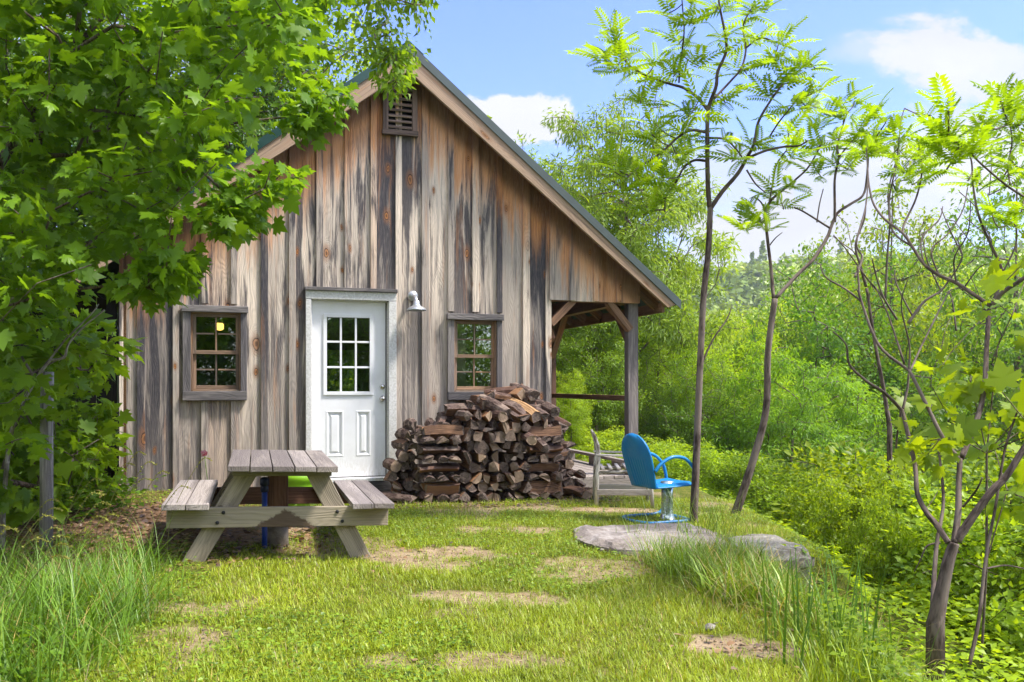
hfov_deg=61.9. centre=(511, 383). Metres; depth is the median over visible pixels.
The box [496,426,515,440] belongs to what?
firewood log
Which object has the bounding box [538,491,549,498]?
firewood log
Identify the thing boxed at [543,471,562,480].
firewood log
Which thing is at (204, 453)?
pink flower
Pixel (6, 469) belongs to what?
dead sapling
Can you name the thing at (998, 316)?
poplar tree
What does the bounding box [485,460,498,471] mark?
firewood log
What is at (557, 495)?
firewood log
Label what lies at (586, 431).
broadleaf tree
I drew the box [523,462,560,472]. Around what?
firewood log
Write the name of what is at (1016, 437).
broadleaf tree
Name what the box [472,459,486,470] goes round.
firewood log
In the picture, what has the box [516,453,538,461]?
firewood log
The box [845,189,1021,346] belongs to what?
broadleaf tree
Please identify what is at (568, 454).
firewood log
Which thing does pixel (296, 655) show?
clover
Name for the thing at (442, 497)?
firewood log
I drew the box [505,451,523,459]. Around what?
firewood log
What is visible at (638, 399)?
broadleaf tree
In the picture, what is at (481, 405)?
firewood log
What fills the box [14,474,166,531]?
weeds
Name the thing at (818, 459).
shrub
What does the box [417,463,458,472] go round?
firewood log
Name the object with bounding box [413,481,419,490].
firewood log
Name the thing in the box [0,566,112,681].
weeds
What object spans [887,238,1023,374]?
broadleaf tree
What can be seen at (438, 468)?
firewood log
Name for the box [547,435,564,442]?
firewood log
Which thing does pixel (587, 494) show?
firewood log
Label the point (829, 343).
maple tree
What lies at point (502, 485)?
firewood log
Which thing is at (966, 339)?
broadleaf tree
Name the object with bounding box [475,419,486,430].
firewood log
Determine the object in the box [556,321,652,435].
broadleaf tree
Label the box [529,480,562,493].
firewood log
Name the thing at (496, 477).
firewood log
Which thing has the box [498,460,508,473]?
firewood log
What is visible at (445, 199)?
cabin
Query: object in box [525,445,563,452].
firewood log
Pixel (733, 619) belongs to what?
lawn grass
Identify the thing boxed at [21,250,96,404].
broadleaf tree
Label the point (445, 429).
firewood log
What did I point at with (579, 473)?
firewood log
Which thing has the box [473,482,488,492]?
firewood log
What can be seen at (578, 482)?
firewood log
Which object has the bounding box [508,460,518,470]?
firewood log
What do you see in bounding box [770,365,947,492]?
broadleaf tree
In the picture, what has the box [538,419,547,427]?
firewood log
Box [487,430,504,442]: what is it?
firewood log
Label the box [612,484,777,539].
tall grass
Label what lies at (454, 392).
window
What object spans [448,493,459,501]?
firewood log
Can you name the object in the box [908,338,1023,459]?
broadleaf tree
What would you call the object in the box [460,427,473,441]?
firewood log
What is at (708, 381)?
broadleaf tree
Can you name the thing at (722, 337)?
broadleaf tree
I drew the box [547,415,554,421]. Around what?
firewood log
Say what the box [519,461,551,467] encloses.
firewood log
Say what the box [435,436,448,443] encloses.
firewood log
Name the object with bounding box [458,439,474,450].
firewood log
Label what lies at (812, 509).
shrub
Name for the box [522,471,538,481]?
firewood log
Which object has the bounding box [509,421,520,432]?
firewood log
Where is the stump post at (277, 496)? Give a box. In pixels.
[267,469,288,547]
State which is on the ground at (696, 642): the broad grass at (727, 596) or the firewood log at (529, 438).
the broad grass at (727, 596)
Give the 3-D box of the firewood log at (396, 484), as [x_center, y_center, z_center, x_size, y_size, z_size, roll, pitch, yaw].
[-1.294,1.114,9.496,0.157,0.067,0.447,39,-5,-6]
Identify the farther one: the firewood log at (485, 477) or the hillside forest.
the hillside forest
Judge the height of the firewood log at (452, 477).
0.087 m
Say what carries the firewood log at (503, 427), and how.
on the firewood log at (500, 436)
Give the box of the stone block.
[730,534,814,584]
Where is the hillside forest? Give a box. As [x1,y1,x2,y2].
[654,237,1023,337]
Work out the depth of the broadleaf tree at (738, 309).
25.54 m
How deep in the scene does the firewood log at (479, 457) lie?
9.25 m
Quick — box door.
[312,301,384,476]
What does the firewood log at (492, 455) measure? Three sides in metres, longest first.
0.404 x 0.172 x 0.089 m
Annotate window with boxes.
[181,305,247,400]
[446,313,503,399]
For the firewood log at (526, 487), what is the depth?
9.43 m
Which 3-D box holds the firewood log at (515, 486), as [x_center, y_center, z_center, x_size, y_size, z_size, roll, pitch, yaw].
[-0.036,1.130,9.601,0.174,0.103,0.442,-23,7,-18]
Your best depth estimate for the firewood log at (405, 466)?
9.38 m
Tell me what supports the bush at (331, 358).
on the ground at (696, 642)
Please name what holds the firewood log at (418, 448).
on the firewood log at (440, 458)
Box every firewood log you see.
[382,458,401,471]
[383,471,396,481]
[383,493,417,502]
[390,480,401,489]
[391,439,410,451]
[391,486,400,493]
[394,428,412,441]
[395,449,408,461]
[395,471,407,479]
[397,460,410,470]
[397,476,412,490]
[398,487,409,494]
[403,418,416,431]
[404,469,419,481]
[406,449,415,462]
[408,441,416,448]
[409,461,415,470]
[409,490,417,496]
[413,425,421,442]
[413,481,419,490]
[415,443,445,451]
[415,454,433,463]
[417,444,457,454]
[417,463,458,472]
[417,490,432,502]
[418,465,459,472]
[418,473,435,482]
[419,436,435,443]
[419,446,460,453]
[420,482,457,490]
[422,425,463,434]
[424,417,436,425]
[424,483,459,495]
[430,434,452,438]
[431,472,448,481]
[433,454,449,463]
[433,493,449,501]
[435,411,447,424]
[435,412,453,422]
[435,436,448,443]
[442,472,460,481]
[444,403,481,415]
[444,454,461,462]
[446,435,461,444]
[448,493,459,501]
[451,418,462,425]
[454,410,472,420]
[454,448,471,464]
[454,468,471,482]
[457,487,469,502]
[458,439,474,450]
[459,461,479,472]
[459,482,476,491]
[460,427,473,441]
[463,420,478,429]
[466,400,474,407]
[466,471,481,483]
[466,490,487,501]
[469,451,485,461]
[470,395,486,409]
[471,440,488,454]
[472,409,481,419]
[472,430,482,441]
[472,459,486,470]
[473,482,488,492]
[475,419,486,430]
[476,394,511,418]
[477,430,495,443]
[478,471,489,483]
[481,410,491,421]
[482,470,504,481]
[483,454,487,464]
[483,480,498,490]
[484,386,516,394]
[484,420,497,427]
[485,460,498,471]
[485,490,494,501]
[486,410,507,421]
[486,449,497,462]
[487,387,497,398]
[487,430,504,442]
[487,442,499,450]
[490,390,514,399]
[490,490,499,501]
[493,490,515,501]
[495,441,510,448]
[496,422,508,433]
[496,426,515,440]
[498,451,512,462]
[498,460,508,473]
[498,481,508,489]
[501,399,527,414]
[501,440,522,452]
[502,488,523,498]
[503,471,514,484]
[504,481,520,489]
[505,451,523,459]
[508,387,524,400]
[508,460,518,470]
[508,468,523,482]
[509,383,539,401]
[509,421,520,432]
[510,398,540,422]
[510,411,522,424]
[510,432,522,442]
[514,481,531,492]
[515,459,531,469]
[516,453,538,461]
[517,414,530,420]
[517,440,526,451]
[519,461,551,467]
[520,422,530,431]
[520,432,536,444]
[520,492,538,499]
[522,397,534,404]
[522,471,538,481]
[523,419,539,426]
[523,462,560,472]
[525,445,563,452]
[528,425,562,435]
[529,404,549,420]
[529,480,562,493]
[530,471,549,481]
[531,453,548,462]
[532,448,567,457]
[534,436,549,452]
[535,399,559,416]
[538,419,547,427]
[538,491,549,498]
[539,435,550,441]
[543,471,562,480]
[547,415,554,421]
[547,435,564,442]
[548,454,563,461]
[548,491,563,499]
[551,420,568,429]
[555,417,571,426]
[558,468,565,476]
[560,458,573,468]
[561,468,574,476]
[562,476,574,486]
[562,485,586,498]
[563,441,575,448]
[564,449,571,459]
[565,475,585,486]
[571,468,585,477]
[579,486,591,498]
[583,487,592,492]
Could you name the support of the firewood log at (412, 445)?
on the firewood log at (431, 444)
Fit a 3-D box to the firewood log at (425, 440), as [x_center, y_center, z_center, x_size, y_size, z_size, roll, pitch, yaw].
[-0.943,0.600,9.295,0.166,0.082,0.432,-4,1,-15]
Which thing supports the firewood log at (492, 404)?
on the firewood log
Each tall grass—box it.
[0,498,220,681]
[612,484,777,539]
[618,526,853,624]
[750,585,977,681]
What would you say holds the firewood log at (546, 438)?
on the firewood log
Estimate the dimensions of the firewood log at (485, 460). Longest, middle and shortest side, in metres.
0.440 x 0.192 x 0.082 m
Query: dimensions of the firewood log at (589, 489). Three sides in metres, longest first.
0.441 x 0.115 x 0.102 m
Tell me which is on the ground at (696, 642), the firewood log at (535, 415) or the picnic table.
the picnic table
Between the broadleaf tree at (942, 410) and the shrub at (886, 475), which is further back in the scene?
the broadleaf tree at (942, 410)
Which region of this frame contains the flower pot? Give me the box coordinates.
[288,476,311,505]
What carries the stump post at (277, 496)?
on the ground at (696, 642)
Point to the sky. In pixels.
(510, 58)
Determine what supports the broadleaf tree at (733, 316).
on the ground at (696, 642)
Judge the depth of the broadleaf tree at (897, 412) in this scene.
18.38 m
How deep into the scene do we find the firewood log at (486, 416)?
9.30 m
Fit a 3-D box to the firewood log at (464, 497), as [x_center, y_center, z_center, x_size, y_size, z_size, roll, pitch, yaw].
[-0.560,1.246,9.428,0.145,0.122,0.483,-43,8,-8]
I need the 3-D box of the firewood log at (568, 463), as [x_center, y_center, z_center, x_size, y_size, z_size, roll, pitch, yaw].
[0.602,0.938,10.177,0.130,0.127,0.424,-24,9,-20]
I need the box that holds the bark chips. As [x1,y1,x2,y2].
[349,495,635,508]
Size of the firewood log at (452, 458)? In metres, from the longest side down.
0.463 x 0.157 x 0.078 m
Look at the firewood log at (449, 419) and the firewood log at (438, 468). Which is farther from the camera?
the firewood log at (449, 419)
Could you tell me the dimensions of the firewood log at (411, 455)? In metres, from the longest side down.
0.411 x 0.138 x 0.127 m
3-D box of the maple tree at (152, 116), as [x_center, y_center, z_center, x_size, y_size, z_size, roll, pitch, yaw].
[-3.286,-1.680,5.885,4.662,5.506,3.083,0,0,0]
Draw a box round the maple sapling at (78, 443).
[0,295,147,531]
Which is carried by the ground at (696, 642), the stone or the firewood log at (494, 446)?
the stone
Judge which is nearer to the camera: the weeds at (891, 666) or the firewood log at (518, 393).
the weeds at (891, 666)
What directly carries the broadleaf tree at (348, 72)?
on the ground at (696, 642)
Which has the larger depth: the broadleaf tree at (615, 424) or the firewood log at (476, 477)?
the broadleaf tree at (615, 424)
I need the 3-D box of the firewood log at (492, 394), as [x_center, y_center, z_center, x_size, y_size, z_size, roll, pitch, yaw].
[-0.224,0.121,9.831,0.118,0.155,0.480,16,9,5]
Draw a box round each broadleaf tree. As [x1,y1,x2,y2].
[0,0,150,300]
[0,1,280,303]
[2,56,73,281]
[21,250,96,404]
[39,1,372,229]
[202,1,493,162]
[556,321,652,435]
[556,368,595,441]
[564,392,599,447]
[581,356,667,448]
[591,391,655,448]
[601,283,737,443]
[612,380,721,453]
[620,320,747,424]
[638,326,837,466]
[640,344,757,480]
[654,297,760,396]
[657,316,728,369]
[671,309,761,371]
[687,301,744,351]
[691,377,817,500]
[693,335,905,504]
[710,297,808,372]
[710,316,804,360]
[713,304,876,446]
[739,287,865,340]
[758,306,900,459]
[762,216,990,381]
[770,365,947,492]
[801,305,1023,585]
[820,355,1003,480]
[828,289,990,425]
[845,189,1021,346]
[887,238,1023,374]
[897,320,1012,361]
[907,302,1007,375]
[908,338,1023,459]
[912,306,1023,367]
[948,306,1023,457]
[971,360,1023,509]
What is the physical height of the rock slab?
0.455 m
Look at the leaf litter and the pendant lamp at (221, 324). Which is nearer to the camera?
the leaf litter
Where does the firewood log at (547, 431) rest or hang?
on the firewood log at (546, 438)
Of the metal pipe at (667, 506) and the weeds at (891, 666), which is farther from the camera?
the metal pipe at (667, 506)
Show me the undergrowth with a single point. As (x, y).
(915, 608)
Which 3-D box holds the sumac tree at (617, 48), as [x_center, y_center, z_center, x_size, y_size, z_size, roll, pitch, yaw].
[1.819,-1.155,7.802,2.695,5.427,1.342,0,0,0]
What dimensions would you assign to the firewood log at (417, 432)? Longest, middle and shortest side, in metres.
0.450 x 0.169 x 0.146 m
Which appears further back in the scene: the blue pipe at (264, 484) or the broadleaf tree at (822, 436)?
the broadleaf tree at (822, 436)
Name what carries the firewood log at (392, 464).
on the firewood log at (390, 476)
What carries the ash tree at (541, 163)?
on the ground at (696, 642)
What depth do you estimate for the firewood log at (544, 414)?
9.53 m
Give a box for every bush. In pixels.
[11,369,81,473]
[26,386,83,475]
[327,350,353,391]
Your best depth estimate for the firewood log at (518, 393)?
9.75 m
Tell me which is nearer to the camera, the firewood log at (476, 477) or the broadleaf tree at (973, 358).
the firewood log at (476, 477)
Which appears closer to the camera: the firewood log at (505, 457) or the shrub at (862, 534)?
the shrub at (862, 534)
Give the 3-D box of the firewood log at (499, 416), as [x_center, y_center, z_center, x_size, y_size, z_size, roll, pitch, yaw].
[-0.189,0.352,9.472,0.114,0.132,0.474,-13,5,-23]
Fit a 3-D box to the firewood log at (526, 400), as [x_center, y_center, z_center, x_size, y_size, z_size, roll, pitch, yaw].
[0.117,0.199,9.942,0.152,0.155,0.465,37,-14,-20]
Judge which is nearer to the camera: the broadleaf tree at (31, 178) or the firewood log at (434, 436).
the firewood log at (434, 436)
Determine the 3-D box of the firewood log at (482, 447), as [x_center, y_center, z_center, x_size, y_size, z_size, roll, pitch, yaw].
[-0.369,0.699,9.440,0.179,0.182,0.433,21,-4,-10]
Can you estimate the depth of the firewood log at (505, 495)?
9.44 m
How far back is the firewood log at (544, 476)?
9.52 m
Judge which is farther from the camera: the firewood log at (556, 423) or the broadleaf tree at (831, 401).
the broadleaf tree at (831, 401)
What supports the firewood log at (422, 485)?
on the firewood log at (423, 495)
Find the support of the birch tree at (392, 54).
on the ground at (696, 642)
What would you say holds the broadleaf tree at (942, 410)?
on the ground at (696, 642)
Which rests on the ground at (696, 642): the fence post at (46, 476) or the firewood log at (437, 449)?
the fence post at (46, 476)
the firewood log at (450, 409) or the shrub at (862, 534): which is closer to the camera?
the shrub at (862, 534)
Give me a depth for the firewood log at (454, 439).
9.21 m
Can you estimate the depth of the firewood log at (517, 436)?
9.46 m
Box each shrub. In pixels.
[564,422,624,460]
[582,432,692,478]
[648,437,747,498]
[689,448,826,515]
[718,469,847,534]
[761,422,1022,613]
[780,469,872,569]
[794,479,911,576]
[809,439,1023,651]
[820,162,986,498]
[826,459,942,599]
[838,488,920,598]
[852,473,1023,677]
[945,545,1023,672]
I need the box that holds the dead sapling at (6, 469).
[0,304,104,549]
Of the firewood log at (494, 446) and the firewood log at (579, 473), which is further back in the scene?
the firewood log at (579, 473)
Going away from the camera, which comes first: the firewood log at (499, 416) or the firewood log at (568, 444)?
the firewood log at (499, 416)
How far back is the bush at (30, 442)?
8.95 m
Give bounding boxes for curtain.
[457,324,464,385]
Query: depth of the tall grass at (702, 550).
5.60 m
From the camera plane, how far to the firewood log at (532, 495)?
9.46 m
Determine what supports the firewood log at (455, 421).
on the firewood log at (468, 434)
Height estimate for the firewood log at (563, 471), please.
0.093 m
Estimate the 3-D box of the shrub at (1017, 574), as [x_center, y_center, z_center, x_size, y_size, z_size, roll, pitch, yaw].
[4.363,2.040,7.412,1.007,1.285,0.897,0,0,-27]
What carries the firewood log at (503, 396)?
on the firewood log at (515, 407)
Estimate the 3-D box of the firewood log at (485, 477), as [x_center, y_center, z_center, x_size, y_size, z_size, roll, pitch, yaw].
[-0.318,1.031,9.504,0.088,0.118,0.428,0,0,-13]
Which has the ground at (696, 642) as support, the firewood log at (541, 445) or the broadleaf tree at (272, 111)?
the broadleaf tree at (272, 111)
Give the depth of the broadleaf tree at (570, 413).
15.29 m
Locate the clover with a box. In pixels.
[0,488,855,681]
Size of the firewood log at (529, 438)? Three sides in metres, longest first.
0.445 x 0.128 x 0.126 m
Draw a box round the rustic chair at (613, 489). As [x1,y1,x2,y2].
[590,429,653,506]
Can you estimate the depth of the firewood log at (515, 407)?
9.57 m
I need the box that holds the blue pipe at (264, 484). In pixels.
[260,477,268,548]
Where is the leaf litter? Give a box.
[3,498,818,669]
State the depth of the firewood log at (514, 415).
9.40 m
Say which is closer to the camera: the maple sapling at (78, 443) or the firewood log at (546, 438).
the maple sapling at (78, 443)
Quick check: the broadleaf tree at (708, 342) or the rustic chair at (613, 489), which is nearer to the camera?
the rustic chair at (613, 489)
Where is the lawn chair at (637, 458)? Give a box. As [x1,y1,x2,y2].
[622,433,691,523]
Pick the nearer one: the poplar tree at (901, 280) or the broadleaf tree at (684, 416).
the broadleaf tree at (684, 416)
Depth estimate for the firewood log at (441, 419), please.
9.40 m
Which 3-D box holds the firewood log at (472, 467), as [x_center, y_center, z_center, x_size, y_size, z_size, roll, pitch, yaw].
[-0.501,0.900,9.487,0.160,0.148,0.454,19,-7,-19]
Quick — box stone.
[703,623,715,631]
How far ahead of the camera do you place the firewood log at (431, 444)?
9.44 m
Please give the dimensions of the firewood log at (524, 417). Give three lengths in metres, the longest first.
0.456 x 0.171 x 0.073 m
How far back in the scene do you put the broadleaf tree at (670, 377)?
22.62 m
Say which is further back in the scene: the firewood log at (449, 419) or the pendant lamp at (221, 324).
the pendant lamp at (221, 324)
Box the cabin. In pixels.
[69,43,680,492]
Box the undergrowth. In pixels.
[676,478,1023,681]
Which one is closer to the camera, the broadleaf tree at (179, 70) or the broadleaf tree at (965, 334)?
the broadleaf tree at (179, 70)
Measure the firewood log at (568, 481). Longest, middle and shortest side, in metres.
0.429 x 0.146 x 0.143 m
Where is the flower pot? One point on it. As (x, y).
(298, 481)
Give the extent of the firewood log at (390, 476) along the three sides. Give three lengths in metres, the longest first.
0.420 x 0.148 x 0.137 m
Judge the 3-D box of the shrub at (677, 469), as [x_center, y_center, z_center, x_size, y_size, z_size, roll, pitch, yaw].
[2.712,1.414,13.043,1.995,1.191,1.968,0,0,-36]
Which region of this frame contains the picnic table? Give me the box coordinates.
[161,450,393,561]
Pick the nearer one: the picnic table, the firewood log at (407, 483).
the picnic table
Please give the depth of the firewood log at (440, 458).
9.16 m
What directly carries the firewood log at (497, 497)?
on the ground at (696, 642)
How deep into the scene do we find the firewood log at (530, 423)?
9.62 m
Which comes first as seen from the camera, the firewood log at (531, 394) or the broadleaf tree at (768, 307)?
the firewood log at (531, 394)
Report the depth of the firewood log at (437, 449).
9.19 m
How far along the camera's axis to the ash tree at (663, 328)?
18.23 m
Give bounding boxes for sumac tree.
[565,0,856,523]
[715,80,921,513]
[832,71,1023,680]
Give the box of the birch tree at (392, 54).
[328,0,447,109]
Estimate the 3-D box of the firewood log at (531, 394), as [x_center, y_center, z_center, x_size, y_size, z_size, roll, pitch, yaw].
[0.141,0.098,9.892,0.171,0.146,0.472,-12,18,-31]
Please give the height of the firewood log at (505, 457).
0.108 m
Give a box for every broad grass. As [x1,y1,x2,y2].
[0,555,183,680]
[640,522,933,680]
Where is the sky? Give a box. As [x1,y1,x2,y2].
[9,0,1023,308]
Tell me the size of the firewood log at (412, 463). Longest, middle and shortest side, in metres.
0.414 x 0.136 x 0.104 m
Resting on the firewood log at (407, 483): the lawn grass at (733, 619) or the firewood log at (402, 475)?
the firewood log at (402, 475)
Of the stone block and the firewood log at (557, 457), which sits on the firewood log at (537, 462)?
the firewood log at (557, 457)
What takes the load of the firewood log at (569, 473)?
on the firewood log at (568, 481)
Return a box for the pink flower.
[201,450,207,479]
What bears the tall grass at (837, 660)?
on the ground at (696, 642)
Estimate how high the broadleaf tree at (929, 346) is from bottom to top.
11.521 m
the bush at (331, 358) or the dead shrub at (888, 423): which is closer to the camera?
the dead shrub at (888, 423)
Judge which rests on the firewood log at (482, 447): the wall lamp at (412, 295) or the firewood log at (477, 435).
the firewood log at (477, 435)
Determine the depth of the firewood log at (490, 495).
9.33 m
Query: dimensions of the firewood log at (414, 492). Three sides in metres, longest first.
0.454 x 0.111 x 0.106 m
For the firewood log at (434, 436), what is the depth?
9.27 m
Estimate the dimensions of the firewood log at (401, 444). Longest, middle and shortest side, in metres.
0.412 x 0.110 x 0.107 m
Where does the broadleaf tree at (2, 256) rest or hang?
on the ground at (696, 642)
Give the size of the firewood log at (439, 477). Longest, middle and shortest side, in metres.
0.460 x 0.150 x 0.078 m
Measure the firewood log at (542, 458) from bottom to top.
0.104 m
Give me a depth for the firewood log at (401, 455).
9.32 m
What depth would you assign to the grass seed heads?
5.00 m
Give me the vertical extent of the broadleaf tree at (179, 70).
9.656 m
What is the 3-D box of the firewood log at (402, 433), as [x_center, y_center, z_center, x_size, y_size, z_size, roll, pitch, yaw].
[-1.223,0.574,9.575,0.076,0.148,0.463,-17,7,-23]
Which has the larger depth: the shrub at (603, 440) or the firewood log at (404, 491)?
the shrub at (603, 440)
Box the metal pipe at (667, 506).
[659,480,675,519]
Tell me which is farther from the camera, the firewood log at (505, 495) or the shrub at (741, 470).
the shrub at (741, 470)
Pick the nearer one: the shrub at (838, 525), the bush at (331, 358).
the shrub at (838, 525)
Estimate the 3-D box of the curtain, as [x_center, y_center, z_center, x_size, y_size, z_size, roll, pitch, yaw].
[-0.627,-0.300,10.339,0.124,0.900,0.039,0,0,-17]
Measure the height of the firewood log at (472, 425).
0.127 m
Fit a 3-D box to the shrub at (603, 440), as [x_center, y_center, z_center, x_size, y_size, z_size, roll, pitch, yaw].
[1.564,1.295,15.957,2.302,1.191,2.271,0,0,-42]
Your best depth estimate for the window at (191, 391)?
9.32 m
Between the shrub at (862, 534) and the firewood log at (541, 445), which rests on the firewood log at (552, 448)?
the firewood log at (541, 445)
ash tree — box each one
[513,127,697,420]
[540,61,751,427]
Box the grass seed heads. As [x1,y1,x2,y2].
[0,447,211,651]
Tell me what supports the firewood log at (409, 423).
on the firewood log
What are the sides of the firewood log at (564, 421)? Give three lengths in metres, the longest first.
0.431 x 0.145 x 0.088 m
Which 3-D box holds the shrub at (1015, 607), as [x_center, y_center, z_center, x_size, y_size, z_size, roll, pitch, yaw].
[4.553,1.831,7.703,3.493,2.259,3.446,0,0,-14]
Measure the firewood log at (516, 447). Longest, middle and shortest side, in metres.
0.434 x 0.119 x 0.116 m
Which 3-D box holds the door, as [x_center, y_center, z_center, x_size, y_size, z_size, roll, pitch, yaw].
[-1.871,0.059,9.810,0.837,2.013,0.108,0,0,-18]
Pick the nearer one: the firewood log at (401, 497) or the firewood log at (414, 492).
the firewood log at (401, 497)
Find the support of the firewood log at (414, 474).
on the firewood log at (416, 487)
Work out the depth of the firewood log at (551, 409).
9.72 m
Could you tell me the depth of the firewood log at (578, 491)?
9.74 m
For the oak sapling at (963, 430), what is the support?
on the ground at (696, 642)
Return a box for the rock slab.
[573,523,731,556]
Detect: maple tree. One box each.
[0,0,358,353]
[726,235,935,460]
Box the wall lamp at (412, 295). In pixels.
[407,290,425,311]
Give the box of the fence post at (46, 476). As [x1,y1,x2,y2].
[39,372,53,549]
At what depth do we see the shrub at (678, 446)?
14.33 m
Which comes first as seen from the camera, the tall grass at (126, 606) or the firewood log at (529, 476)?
the tall grass at (126, 606)
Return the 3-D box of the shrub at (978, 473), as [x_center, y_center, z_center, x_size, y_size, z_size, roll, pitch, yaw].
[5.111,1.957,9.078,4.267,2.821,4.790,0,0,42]
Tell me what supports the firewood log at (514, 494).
on the ground at (696, 642)
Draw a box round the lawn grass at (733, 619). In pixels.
[0,489,877,681]
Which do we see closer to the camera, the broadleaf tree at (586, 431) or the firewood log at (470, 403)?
the firewood log at (470, 403)
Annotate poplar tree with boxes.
[803,132,1013,391]
[902,137,1023,431]
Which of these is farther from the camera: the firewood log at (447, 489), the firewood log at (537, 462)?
the firewood log at (537, 462)
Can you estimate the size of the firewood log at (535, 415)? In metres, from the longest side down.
0.484 x 0.136 x 0.136 m
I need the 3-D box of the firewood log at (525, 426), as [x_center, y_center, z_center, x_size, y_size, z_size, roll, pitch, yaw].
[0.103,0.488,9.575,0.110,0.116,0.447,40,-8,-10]
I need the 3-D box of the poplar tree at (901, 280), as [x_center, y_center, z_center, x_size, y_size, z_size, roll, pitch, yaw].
[11.318,0.827,24.915,5.051,16.142,5.698,0,0,-38]
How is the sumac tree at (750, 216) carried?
on the ground at (696, 642)
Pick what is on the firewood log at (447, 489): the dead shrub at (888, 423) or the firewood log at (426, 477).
the firewood log at (426, 477)
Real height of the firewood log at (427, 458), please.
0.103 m
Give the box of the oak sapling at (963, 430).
[888,233,1023,661]
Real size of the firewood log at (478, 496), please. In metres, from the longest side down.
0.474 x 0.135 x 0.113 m
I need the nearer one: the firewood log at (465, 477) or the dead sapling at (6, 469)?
the dead sapling at (6, 469)
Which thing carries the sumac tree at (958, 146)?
on the ground at (696, 642)
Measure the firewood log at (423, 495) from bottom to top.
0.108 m
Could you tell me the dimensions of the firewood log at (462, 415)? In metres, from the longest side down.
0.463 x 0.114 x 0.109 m
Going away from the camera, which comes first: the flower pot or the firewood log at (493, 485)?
the flower pot
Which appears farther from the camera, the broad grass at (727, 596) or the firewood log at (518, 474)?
the firewood log at (518, 474)
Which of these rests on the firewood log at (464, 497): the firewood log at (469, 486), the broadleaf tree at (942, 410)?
the firewood log at (469, 486)
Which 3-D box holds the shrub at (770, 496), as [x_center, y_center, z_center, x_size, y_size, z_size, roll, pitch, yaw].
[3.772,1.720,11.557,1.995,1.191,1.968,0,0,45]
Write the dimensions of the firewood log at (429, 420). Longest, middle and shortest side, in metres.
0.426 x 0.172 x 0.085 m
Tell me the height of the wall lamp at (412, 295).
0.249 m
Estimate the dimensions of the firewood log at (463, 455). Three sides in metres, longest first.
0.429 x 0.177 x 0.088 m
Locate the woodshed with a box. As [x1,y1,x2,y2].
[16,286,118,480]
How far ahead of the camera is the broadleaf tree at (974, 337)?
27.03 m
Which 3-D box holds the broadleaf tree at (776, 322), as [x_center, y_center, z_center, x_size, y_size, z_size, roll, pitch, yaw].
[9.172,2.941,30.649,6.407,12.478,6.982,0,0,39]
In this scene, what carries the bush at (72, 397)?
on the ground at (696, 642)
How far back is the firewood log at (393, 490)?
9.41 m
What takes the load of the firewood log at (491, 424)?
on the firewood log at (489, 437)
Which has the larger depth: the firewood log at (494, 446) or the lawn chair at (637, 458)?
the firewood log at (494, 446)
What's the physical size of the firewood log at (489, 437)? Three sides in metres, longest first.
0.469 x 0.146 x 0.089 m
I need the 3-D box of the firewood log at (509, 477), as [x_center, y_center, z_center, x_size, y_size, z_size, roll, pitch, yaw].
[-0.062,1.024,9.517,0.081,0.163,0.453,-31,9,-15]
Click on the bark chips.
(530, 504)
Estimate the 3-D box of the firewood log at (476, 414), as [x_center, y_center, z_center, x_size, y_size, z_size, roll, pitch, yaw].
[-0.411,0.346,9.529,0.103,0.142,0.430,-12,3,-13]
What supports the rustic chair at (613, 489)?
on the ground at (696, 642)
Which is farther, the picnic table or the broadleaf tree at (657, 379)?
the broadleaf tree at (657, 379)
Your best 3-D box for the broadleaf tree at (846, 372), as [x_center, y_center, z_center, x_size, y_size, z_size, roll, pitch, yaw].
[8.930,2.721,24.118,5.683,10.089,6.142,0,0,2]
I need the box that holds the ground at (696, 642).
[0,304,1023,681]
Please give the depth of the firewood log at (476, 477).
9.30 m
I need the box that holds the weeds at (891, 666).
[783,589,939,681]
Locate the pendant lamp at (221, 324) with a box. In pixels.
[205,317,233,329]
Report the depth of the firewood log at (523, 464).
9.43 m
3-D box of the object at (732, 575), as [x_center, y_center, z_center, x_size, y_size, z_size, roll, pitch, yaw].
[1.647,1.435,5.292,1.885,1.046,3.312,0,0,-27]
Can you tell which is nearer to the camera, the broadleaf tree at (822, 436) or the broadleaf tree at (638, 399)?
the broadleaf tree at (822, 436)
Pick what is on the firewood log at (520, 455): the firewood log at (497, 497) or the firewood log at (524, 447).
the firewood log at (524, 447)
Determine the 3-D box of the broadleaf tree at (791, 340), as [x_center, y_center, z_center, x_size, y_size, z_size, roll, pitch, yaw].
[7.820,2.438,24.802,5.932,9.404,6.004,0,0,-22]
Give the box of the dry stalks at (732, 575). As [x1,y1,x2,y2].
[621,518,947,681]
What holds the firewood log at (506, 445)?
on the firewood log at (492, 455)
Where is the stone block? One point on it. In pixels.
(780, 546)

